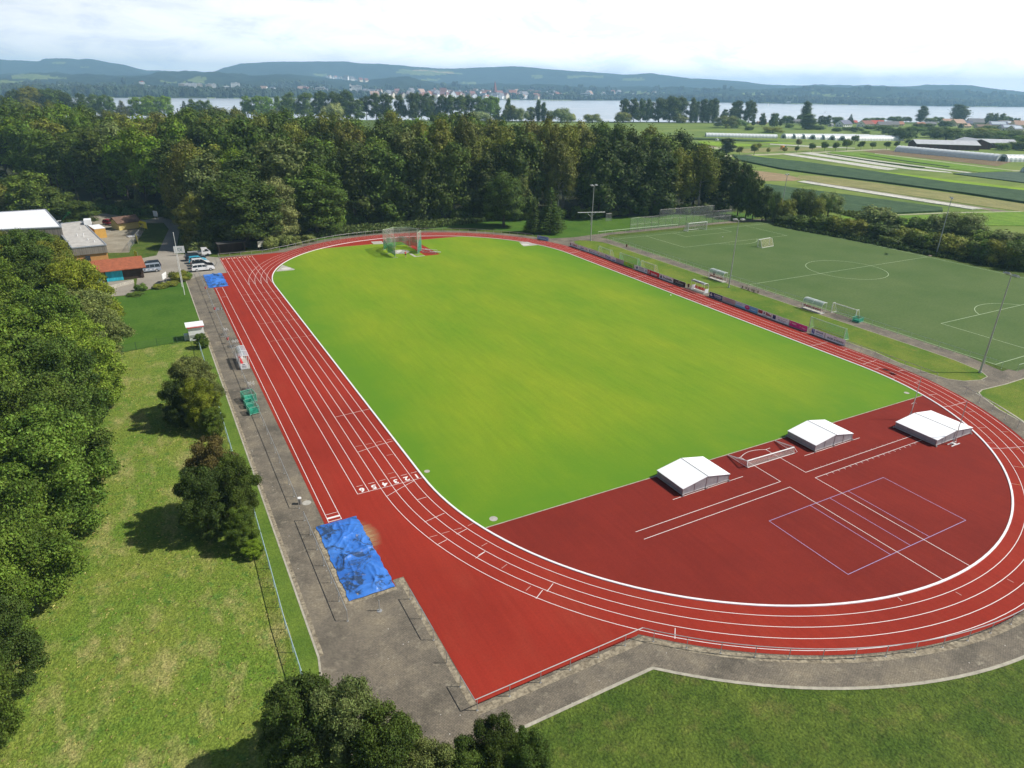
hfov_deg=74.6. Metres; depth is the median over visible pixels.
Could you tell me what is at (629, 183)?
broadleaf tree
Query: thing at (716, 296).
advertising board
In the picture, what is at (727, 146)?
broadleaf tree
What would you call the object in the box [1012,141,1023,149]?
thicket
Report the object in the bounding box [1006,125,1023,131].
house
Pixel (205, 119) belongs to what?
forest tree
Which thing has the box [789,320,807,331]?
advertising board
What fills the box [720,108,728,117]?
broadleaf tree
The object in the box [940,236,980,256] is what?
hedge shrub
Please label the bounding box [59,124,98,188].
broadleaf tree
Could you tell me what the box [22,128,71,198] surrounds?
forest tree
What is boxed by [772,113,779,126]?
broadleaf tree
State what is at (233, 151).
broadleaf tree
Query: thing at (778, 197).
hedge shrub
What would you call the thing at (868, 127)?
thicket
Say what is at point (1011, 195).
cabbage field
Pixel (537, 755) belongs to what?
shrub
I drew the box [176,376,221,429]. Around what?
meadow shrub
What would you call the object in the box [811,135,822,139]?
polytunnel
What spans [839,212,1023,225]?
bright field
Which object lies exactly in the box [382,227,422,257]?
throwing cage
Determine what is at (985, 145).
barn
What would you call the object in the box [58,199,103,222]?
broadleaf tree
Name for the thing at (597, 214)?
bush
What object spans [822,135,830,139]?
polytunnel
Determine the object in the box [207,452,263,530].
meadow shrub
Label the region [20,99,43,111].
birch tree
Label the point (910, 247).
weeds
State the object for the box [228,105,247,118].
birch tree
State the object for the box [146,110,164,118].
birch tree
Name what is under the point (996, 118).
broadleaf tree
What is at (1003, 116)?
broadleaf tree
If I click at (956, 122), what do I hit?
house
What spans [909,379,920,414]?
vault upright
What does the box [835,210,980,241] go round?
weeds
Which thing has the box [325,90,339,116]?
broadleaf tree
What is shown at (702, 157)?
birch tree
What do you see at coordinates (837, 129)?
thicket
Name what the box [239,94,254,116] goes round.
broadleaf tree
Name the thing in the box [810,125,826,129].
thicket
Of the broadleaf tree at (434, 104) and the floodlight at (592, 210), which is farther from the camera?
the broadleaf tree at (434, 104)
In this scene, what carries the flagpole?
on the lawn at (153, 315)
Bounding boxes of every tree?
[0,95,10,105]
[0,96,23,113]
[0,98,24,115]
[0,100,24,174]
[0,111,24,173]
[0,117,8,176]
[0,174,30,209]
[0,184,26,211]
[0,228,68,275]
[0,229,22,256]
[0,239,80,299]
[0,253,35,310]
[0,301,68,401]
[0,351,25,432]
[0,369,117,493]
[0,400,125,537]
[0,428,19,520]
[0,473,90,605]
[0,525,47,653]
[0,593,52,696]
[0,649,26,760]
[1,118,42,172]
[1,168,55,214]
[1,334,110,441]
[4,90,15,99]
[8,88,18,99]
[11,282,96,362]
[14,85,43,107]
[16,126,59,186]
[19,238,98,289]
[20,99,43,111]
[20,103,61,128]
[21,102,54,124]
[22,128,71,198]
[24,116,76,189]
[30,186,76,220]
[33,256,125,317]
[37,86,62,109]
[38,317,129,405]
[42,99,54,116]
[47,100,71,127]
[48,131,85,200]
[52,235,76,258]
[53,89,73,102]
[55,288,137,358]
[58,92,74,110]
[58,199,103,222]
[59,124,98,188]
[61,116,93,128]
[63,133,102,202]
[64,104,95,132]
[68,102,95,125]
[69,103,97,113]
[70,121,119,199]
[72,92,88,106]
[85,94,100,115]
[91,111,118,127]
[92,110,113,121]
[92,119,140,197]
[94,94,117,112]
[97,135,134,199]
[106,112,129,123]
[111,114,132,126]
[112,123,137,193]
[112,123,155,203]
[114,100,133,116]
[114,113,158,196]
[118,119,154,201]
[126,96,143,115]
[126,110,152,186]
[126,131,167,203]
[137,97,155,117]
[141,95,157,115]
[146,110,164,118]
[146,110,166,146]
[149,135,182,208]
[153,95,174,116]
[154,147,179,211]
[155,115,189,141]
[158,118,187,143]
[162,136,201,205]
[166,109,177,116]
[167,146,219,203]
[168,104,201,143]
[170,191,214,243]
[174,104,210,126]
[179,148,234,225]
[180,116,229,149]
[186,99,196,108]
[192,214,222,245]
[193,111,216,142]
[195,100,204,111]
[196,121,230,150]
[196,169,286,246]
[197,142,222,158]
[202,99,211,109]
[203,105,228,115]
[203,106,231,119]
[204,144,226,163]
[212,111,241,122]
[213,115,267,181]
[213,148,274,225]
[216,142,257,179]
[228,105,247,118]
[235,114,252,123]
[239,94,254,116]
[246,110,269,143]
[250,95,264,115]
[251,135,310,226]
[253,109,274,121]
[257,174,301,236]
[259,114,293,165]
[260,96,275,113]
[262,138,302,172]
[264,107,282,113]
[264,127,294,173]
[266,105,298,123]
[268,112,287,133]
[272,95,281,111]
[279,161,349,232]
[280,91,301,114]
[282,120,309,147]
[284,120,307,142]
[285,113,317,132]
[296,91,314,115]
[296,220,307,234]
[297,133,337,164]
[297,137,345,214]
[299,111,317,125]
[303,132,342,175]
[305,114,333,138]
[311,90,327,116]
[314,109,352,129]
[319,101,343,117]
[320,117,343,149]
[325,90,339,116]
[325,139,379,220]
[329,118,366,163]
[337,89,354,118]
[339,97,351,117]
[339,114,371,137]
[341,146,367,213]
[350,98,366,118]
[358,134,394,203]
[359,94,370,119]
[361,147,411,219]
[362,118,398,206]
[368,92,382,118]
[375,108,402,123]
[379,93,393,113]
[382,126,431,202]
[383,108,404,146]
[390,120,411,147]
[393,92,407,117]
[394,135,448,218]
[399,119,429,132]
[405,92,418,119]
[405,114,426,125]
[408,118,428,146]
[412,92,423,116]
[413,131,432,191]
[421,92,434,117]
[426,113,457,191]
[427,112,447,122]
[427,115,453,138]
[428,93,438,114]
[432,138,475,217]
[434,111,455,130]
[436,93,448,115]
[444,93,457,113]
[449,111,463,119]
[449,112,481,164]
[452,109,481,131]
[455,93,467,112]
[455,114,486,127]
[457,135,488,212]
[459,150,502,214]
[463,94,472,113]
[471,96,487,113]
[472,110,489,120]
[473,122,490,139]
[478,131,498,169]
[481,95,501,118]
[481,167,526,226]
[482,116,499,125]
[482,120,515,159]
[485,128,516,175]
[491,116,517,140]
[493,130,547,212]
[501,104,510,119]
[506,97,510,120]
[509,105,516,120]
[509,121,524,137]
[512,107,530,121]
[513,172,531,219]
[515,129,536,139]
[518,116,544,136]
[521,197,544,232]
[526,107,536,119]
[528,135,549,184]
[535,99,540,120]
[536,113,561,203]
[537,187,569,232]
[539,136,579,206]
[540,102,546,120]
[548,107,572,122]
[548,121,583,207]
[566,113,575,122]
[568,118,594,154]
[572,145,614,210]
[574,127,606,191]
[575,131,625,211]
[582,114,601,122]
[589,120,612,138]
[604,120,629,158]
[609,138,650,207]
[610,143,656,214]
[615,112,631,122]
[618,124,646,148]
[619,98,630,120]
[628,97,640,121]
[631,149,681,213]
[638,98,645,120]
[640,130,680,173]
[641,123,657,138]
[641,134,673,201]
[644,98,654,121]
[650,96,669,121]
[661,96,682,121]
[661,145,698,205]
[667,128,694,195]
[670,96,689,119]
[672,113,683,122]
[676,117,687,122]
[677,140,716,205]
[680,141,722,205]
[687,97,696,122]
[693,101,700,122]
[698,99,709,122]
[700,153,742,210]
[704,100,714,122]
[710,98,720,122]
[711,147,729,191]
[713,115,740,127]
[718,138,736,153]
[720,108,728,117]
[728,107,736,116]
[728,161,752,215]
[730,119,748,127]
[731,100,743,118]
[734,107,739,117]
[736,146,743,152]
[742,100,757,122]
[750,143,758,152]
[758,113,766,125]
[768,112,777,125]
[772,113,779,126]
[782,115,794,123]
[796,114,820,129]
[800,100,812,121]
[809,143,815,151]
[817,115,825,124]
[821,141,828,149]
[824,115,831,124]
[831,117,843,123]
[832,142,840,150]
[842,138,853,149]
[851,135,859,141]
[857,140,865,149]
[884,141,891,148]
[886,116,904,120]
[902,116,912,121]
[914,106,929,121]
[923,118,937,121]
[948,104,973,119]
[984,113,992,120]
[993,113,999,120]
[999,113,1006,120]
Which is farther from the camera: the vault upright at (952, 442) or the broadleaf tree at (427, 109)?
the broadleaf tree at (427, 109)
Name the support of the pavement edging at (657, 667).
on the pavement
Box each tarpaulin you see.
[203,273,228,287]
[316,516,394,600]
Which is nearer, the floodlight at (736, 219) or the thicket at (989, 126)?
the floodlight at (736, 219)
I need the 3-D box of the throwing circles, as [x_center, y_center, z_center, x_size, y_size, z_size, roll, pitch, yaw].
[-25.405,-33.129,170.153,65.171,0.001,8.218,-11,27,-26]
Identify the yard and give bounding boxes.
[87,214,158,252]
[107,254,225,295]
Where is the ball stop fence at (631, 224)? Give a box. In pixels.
[630,205,731,229]
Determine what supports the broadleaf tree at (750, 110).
on the ground at (656, 719)
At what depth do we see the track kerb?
65.01 m
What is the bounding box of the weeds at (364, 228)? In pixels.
[280,216,489,245]
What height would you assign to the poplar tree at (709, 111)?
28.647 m
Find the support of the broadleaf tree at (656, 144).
on the forest floor
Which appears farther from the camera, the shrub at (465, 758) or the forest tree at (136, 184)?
the forest tree at (136, 184)
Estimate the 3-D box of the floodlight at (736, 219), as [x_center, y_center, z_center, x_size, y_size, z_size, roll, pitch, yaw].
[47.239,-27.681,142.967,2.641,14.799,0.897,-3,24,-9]
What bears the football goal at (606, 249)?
on the pavement
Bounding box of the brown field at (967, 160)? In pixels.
[866,150,1009,165]
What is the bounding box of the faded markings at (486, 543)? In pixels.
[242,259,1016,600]
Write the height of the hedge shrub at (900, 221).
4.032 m
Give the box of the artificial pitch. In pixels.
[606,221,1023,370]
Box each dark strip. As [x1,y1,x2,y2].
[690,137,777,141]
[829,154,924,167]
[863,154,949,166]
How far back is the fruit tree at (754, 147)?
443.80 m
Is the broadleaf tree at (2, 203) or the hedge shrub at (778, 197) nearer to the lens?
the broadleaf tree at (2, 203)
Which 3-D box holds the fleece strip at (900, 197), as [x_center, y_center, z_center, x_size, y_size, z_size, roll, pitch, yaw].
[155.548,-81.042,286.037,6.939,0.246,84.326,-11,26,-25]
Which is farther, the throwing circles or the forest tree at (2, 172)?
the forest tree at (2, 172)
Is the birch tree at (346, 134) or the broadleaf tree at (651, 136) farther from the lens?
the broadleaf tree at (651, 136)
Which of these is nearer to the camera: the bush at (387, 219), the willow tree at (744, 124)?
the bush at (387, 219)
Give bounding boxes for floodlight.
[590,184,597,240]
[728,218,744,287]
[936,197,952,251]
[978,271,1019,372]
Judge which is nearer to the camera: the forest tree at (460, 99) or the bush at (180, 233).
the bush at (180, 233)
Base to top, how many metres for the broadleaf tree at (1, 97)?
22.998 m
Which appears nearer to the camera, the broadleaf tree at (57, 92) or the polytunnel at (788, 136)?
the polytunnel at (788, 136)
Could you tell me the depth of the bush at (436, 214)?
211.27 m
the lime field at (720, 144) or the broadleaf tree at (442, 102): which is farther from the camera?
the broadleaf tree at (442, 102)
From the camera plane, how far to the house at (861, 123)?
846.36 m
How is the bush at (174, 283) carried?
on the lawn at (153, 315)
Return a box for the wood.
[0,77,1023,106]
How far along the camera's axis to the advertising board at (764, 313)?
127.33 m
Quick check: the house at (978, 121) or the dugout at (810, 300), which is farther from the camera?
the house at (978, 121)
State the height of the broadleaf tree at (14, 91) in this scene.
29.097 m
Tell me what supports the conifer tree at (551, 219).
on the grass at (579, 227)
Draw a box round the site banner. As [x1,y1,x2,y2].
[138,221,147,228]
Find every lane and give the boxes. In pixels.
[147,217,179,254]
[725,149,889,156]
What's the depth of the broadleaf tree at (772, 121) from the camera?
794.46 m
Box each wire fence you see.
[121,334,186,350]
[198,343,301,673]
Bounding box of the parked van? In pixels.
[143,262,160,272]
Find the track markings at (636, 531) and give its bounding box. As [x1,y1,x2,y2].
[216,233,1023,650]
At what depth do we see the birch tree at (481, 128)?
283.76 m
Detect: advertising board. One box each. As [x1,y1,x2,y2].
[537,235,548,240]
[570,242,578,248]
[579,245,587,251]
[588,248,596,254]
[597,251,605,257]
[605,254,615,261]
[616,258,623,264]
[624,261,633,268]
[635,265,647,273]
[647,269,659,277]
[659,274,672,282]
[673,278,685,286]
[709,292,722,300]
[722,296,735,305]
[735,301,757,313]
[758,309,771,318]
[771,314,789,325]
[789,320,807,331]
[810,328,824,337]
[824,333,845,345]
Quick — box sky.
[0,0,1023,91]
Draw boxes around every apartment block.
[231,82,239,86]
[351,85,361,90]
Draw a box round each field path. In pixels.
[875,153,1019,170]
[897,211,1021,214]
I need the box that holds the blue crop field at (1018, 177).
[953,172,1023,182]
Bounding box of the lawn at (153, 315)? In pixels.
[113,282,198,350]
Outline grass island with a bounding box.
[574,240,986,380]
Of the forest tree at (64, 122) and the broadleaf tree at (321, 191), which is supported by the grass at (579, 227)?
the broadleaf tree at (321, 191)
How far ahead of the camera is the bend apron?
66.48 m
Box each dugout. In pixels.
[235,345,249,369]
[691,279,708,293]
[708,268,727,282]
[802,297,826,313]
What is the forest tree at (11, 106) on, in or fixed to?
on the forest floor
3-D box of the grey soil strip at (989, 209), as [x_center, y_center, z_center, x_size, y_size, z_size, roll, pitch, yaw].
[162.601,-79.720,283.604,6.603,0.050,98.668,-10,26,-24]
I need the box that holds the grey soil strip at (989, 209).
[807,180,1003,210]
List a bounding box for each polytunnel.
[705,133,777,138]
[781,134,793,138]
[793,134,802,138]
[802,134,868,138]
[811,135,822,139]
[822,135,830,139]
[831,135,892,139]
[841,136,903,140]
[894,145,1001,160]
[1001,154,1023,161]
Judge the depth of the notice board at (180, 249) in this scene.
163.23 m
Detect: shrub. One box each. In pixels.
[157,380,197,427]
[159,355,225,418]
[171,464,231,542]
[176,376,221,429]
[178,434,243,516]
[193,333,209,348]
[200,407,225,435]
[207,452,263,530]
[221,505,260,551]
[240,539,266,560]
[255,669,346,767]
[300,671,387,767]
[337,698,430,767]
[399,734,456,767]
[434,732,491,767]
[465,709,522,767]
[502,725,553,767]
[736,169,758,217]
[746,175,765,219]
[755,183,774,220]
[761,192,776,221]
[770,191,781,220]
[774,198,796,215]
[774,213,798,224]
[790,186,818,217]
[790,214,813,227]
[799,197,826,217]
[810,213,833,229]
[817,191,845,216]
[823,215,854,232]
[840,217,869,236]
[847,230,866,236]
[854,204,900,224]
[862,222,906,239]
[877,235,905,244]
[889,226,927,242]
[890,215,908,224]
[905,216,939,232]
[910,232,942,248]
[925,214,959,232]
[929,232,968,252]
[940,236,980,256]
[941,210,990,235]
[963,239,1000,260]
[971,229,1005,241]
[982,238,1018,265]
[984,229,1023,242]
[999,238,1023,267]
[1012,235,1023,242]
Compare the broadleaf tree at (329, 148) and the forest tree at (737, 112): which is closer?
the broadleaf tree at (329, 148)
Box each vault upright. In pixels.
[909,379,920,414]
[947,401,967,446]
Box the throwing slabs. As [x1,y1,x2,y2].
[277,241,535,270]
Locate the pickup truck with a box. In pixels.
[187,247,210,255]
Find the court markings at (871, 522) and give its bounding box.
[770,477,965,573]
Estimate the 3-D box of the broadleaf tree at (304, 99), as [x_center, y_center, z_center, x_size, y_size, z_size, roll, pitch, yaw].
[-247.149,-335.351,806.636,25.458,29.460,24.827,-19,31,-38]
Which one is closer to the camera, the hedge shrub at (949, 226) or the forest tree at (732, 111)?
the hedge shrub at (949, 226)
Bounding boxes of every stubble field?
[728,147,821,152]
[796,175,1023,211]
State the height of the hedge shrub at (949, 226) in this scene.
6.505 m
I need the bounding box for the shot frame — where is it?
[578,212,604,224]
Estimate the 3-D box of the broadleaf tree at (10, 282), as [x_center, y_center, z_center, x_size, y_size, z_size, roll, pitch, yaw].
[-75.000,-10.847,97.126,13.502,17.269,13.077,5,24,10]
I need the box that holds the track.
[213,232,1023,702]
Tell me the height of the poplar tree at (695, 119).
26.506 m
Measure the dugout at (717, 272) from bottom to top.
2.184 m
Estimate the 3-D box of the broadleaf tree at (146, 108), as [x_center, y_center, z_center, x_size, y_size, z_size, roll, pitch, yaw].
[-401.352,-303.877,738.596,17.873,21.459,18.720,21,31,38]
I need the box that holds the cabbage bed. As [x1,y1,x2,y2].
[765,184,942,213]
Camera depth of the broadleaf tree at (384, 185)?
201.41 m
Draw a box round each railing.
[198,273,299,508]
[217,228,532,264]
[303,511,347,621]
[409,589,433,640]
[459,609,1023,710]
[599,224,675,231]
[609,236,1002,368]
[847,341,937,379]
[964,386,1023,427]
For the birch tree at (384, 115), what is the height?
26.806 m
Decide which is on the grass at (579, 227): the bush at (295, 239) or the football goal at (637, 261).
the bush at (295, 239)
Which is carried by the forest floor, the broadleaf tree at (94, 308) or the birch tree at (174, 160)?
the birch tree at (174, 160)
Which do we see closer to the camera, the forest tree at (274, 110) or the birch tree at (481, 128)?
the birch tree at (481, 128)
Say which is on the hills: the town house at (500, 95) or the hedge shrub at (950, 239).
the town house at (500, 95)
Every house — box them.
[449,90,455,96]
[498,93,503,98]
[520,91,527,98]
[835,120,852,126]
[856,120,873,126]
[876,121,890,125]
[887,121,899,126]
[951,119,965,125]
[958,123,971,127]
[966,118,984,125]
[974,124,991,127]
[986,121,1007,126]
[998,124,1012,130]
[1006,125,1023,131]
[1010,120,1023,127]
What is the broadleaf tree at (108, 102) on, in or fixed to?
on the lake bank
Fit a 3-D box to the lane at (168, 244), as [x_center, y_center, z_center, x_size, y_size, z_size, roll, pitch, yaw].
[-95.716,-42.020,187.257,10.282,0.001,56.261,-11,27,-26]
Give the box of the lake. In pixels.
[66,98,1023,121]
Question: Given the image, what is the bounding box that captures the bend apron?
[486,396,1010,604]
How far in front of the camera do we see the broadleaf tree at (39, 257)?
105.41 m
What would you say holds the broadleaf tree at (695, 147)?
on the forest floor
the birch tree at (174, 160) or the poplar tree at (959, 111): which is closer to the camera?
the birch tree at (174, 160)
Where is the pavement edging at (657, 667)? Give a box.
[185,263,1023,732]
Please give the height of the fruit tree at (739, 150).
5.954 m
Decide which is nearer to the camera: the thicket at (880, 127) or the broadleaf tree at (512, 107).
the thicket at (880, 127)
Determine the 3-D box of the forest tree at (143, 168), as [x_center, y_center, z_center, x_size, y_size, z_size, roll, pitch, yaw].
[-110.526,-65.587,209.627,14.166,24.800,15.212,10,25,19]
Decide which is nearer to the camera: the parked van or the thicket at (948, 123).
the parked van
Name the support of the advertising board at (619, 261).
on the pavement
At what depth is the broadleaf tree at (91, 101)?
744.75 m
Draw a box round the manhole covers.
[302,392,908,520]
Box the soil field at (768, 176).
[753,170,801,180]
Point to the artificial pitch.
(926, 296)
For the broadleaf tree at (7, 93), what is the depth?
699.35 m
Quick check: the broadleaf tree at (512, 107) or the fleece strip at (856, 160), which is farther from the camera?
the broadleaf tree at (512, 107)
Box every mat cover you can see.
[655,456,729,496]
[785,420,853,452]
[893,410,972,446]
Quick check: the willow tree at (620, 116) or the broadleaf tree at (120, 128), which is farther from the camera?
the willow tree at (620, 116)
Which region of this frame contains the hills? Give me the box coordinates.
[0,58,1023,106]
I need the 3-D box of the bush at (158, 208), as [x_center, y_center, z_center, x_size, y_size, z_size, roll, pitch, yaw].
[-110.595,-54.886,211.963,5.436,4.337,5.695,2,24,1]
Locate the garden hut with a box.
[108,214,140,229]
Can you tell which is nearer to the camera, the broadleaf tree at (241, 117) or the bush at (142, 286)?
the bush at (142, 286)
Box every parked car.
[102,219,110,225]
[144,259,160,265]
[184,252,205,259]
[187,255,206,262]
[190,258,209,263]
[191,260,213,265]
[191,263,214,271]
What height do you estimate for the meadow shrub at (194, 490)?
7.886 m
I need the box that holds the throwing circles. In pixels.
[281,244,528,269]
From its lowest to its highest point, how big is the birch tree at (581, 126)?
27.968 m
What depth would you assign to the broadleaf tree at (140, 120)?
247.25 m
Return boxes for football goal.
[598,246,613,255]
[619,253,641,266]
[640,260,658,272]
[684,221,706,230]
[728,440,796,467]
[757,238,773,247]
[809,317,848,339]
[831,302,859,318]
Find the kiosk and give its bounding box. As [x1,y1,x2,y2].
[184,321,203,340]
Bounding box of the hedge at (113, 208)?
[73,201,147,216]
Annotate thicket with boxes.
[744,126,754,129]
[762,127,784,132]
[785,124,793,127]
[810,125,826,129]
[831,128,842,131]
[848,127,864,131]
[863,125,875,128]
[874,125,892,130]
[881,127,896,134]
[891,126,913,139]
[911,123,933,127]
[911,126,928,131]
[920,130,933,137]
[927,126,949,131]
[929,128,962,139]
[937,120,953,126]
[948,128,976,138]
[965,130,993,138]
[972,127,1001,131]
[982,125,998,128]
[984,130,1008,138]
[994,135,1010,138]
[994,142,1011,149]
[997,129,1023,138]
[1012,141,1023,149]
[1013,135,1023,141]
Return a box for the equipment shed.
[91,256,145,281]
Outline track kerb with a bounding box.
[272,236,1013,606]
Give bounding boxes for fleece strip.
[770,144,846,147]
[783,154,894,169]
[797,181,982,209]
[803,152,950,172]
[826,153,970,172]
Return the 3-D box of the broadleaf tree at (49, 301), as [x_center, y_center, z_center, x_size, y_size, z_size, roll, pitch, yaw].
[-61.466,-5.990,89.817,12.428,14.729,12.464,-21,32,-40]
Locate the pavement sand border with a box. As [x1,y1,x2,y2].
[205,332,1023,714]
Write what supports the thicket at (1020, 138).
on the farmland
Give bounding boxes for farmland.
[489,123,1023,271]
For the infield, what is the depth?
101.93 m
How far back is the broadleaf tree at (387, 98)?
781.52 m
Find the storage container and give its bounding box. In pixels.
[88,224,106,237]
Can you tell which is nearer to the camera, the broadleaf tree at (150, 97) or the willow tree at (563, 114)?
the broadleaf tree at (150, 97)
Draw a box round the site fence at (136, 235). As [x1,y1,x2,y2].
[128,225,144,251]
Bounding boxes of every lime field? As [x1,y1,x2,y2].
[698,141,766,145]
[746,141,793,144]
[878,171,1023,189]
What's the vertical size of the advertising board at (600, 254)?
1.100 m
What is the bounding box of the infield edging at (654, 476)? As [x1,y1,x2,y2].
[323,236,921,527]
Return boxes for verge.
[200,344,319,676]
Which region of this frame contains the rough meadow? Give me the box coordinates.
[0,341,308,767]
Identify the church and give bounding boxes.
[493,83,502,92]
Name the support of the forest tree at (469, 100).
on the ground at (656, 719)
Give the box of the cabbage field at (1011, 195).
[733,154,1023,202]
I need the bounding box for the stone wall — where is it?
[110,280,133,287]
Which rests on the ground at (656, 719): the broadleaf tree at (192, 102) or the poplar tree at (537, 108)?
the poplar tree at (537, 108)
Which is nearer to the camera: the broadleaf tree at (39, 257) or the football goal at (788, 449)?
the football goal at (788, 449)
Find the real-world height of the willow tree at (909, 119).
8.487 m
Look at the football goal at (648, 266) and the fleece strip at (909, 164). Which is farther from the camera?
the fleece strip at (909, 164)
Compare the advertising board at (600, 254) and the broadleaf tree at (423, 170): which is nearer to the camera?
the advertising board at (600, 254)
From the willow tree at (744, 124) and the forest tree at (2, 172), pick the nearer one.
the forest tree at (2, 172)
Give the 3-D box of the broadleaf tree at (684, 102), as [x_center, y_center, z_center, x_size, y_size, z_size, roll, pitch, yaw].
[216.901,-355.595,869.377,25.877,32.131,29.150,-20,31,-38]
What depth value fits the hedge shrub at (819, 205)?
217.95 m
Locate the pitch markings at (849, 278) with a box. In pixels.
[620,223,1023,364]
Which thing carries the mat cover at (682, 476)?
on the bend apron
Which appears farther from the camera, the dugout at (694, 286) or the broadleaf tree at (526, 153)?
the broadleaf tree at (526, 153)
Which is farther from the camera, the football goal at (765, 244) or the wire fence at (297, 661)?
the football goal at (765, 244)
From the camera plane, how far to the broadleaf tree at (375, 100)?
780.38 m
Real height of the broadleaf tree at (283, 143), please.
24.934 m
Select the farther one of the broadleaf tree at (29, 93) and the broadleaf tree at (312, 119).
the broadleaf tree at (29, 93)
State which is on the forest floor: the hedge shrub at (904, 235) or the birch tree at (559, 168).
the birch tree at (559, 168)
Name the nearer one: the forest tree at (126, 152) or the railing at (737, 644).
the railing at (737, 644)
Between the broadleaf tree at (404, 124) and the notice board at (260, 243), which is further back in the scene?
the broadleaf tree at (404, 124)
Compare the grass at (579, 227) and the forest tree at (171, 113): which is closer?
the grass at (579, 227)
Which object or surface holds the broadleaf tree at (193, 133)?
on the forest floor
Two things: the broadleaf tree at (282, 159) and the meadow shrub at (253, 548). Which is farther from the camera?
the broadleaf tree at (282, 159)
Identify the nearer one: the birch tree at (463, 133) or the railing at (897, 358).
the railing at (897, 358)
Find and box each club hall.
[0,209,62,239]
[60,218,108,260]
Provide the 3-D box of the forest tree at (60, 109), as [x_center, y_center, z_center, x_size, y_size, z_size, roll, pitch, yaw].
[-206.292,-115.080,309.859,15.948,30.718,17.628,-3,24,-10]
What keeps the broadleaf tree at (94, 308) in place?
on the rough meadow
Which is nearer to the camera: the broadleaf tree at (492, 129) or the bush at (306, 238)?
the bush at (306, 238)
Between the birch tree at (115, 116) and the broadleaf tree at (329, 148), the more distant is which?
the birch tree at (115, 116)
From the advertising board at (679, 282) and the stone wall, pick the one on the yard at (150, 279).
the stone wall
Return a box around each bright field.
[828,151,1010,171]
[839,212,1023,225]
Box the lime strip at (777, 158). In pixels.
[752,155,812,162]
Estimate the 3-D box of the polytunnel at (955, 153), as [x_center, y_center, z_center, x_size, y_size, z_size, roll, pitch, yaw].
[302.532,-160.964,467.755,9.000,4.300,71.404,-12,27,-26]
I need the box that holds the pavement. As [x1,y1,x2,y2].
[187,219,1023,763]
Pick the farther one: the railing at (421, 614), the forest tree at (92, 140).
the forest tree at (92, 140)
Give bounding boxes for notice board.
[161,272,166,281]
[173,246,184,253]
[257,241,263,249]
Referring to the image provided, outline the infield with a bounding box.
[273,236,920,527]
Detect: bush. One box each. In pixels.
[125,291,145,296]
[133,282,147,290]
[147,207,155,214]
[151,283,165,288]
[152,204,168,214]
[160,282,170,287]
[165,280,179,285]
[166,269,191,281]
[177,226,186,235]
[177,271,192,280]
[184,243,198,250]
[187,240,208,250]
[200,240,216,250]
[261,235,278,249]
[276,234,292,246]
[287,235,302,245]
[299,234,316,243]
[335,215,346,226]
[345,210,354,223]
[351,214,365,223]
[367,214,386,222]
[383,216,395,221]
[394,209,409,220]
[410,213,428,220]
[427,208,441,218]
[456,207,472,217]
[552,206,566,218]
[569,205,580,218]
[577,207,591,219]
[590,210,603,217]
[602,210,618,216]
[617,207,628,215]
[637,206,647,215]
[649,202,661,214]
[664,209,675,214]
[679,203,691,214]
[690,204,700,213]
[699,201,712,213]
[719,205,729,211]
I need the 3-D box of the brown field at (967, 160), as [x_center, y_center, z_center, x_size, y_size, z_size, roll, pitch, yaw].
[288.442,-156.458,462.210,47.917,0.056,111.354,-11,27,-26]
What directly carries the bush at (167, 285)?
on the lawn at (153, 315)
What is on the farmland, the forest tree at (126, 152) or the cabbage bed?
the cabbage bed
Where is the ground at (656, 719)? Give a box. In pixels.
[60,119,1023,767]
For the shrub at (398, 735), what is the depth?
37.16 m
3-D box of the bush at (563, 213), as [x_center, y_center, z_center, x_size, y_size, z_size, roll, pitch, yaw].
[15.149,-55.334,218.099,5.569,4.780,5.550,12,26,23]
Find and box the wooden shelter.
[215,239,245,254]
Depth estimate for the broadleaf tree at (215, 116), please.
303.92 m
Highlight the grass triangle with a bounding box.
[980,379,1023,421]
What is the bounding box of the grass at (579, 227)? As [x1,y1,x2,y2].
[278,212,755,248]
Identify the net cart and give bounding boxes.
[240,389,256,402]
[243,398,253,407]
[246,403,258,415]
[852,316,863,322]
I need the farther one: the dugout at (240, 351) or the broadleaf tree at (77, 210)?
the broadleaf tree at (77, 210)
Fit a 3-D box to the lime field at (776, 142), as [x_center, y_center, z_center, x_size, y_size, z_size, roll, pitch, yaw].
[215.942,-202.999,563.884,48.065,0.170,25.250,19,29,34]
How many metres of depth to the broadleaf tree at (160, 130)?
235.51 m
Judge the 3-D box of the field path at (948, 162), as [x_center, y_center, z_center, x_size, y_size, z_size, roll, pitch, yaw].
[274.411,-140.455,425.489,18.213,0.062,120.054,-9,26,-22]
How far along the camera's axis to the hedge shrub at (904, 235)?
189.84 m
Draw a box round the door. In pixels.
[105,270,123,281]
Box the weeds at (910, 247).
[773,219,1023,271]
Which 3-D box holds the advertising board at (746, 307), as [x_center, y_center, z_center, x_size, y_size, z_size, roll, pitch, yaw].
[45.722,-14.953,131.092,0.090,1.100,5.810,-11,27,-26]
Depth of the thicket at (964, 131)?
636.86 m
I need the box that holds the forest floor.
[0,139,735,240]
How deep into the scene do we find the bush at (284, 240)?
173.45 m
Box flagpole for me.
[173,233,184,294]
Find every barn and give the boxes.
[908,139,980,150]
[956,137,991,149]
[982,139,1015,148]
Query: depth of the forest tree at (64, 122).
262.86 m
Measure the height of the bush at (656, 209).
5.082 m
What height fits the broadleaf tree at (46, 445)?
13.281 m
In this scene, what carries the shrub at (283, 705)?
on the rough meadow
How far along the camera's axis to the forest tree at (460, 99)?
800.54 m
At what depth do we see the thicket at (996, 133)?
630.02 m

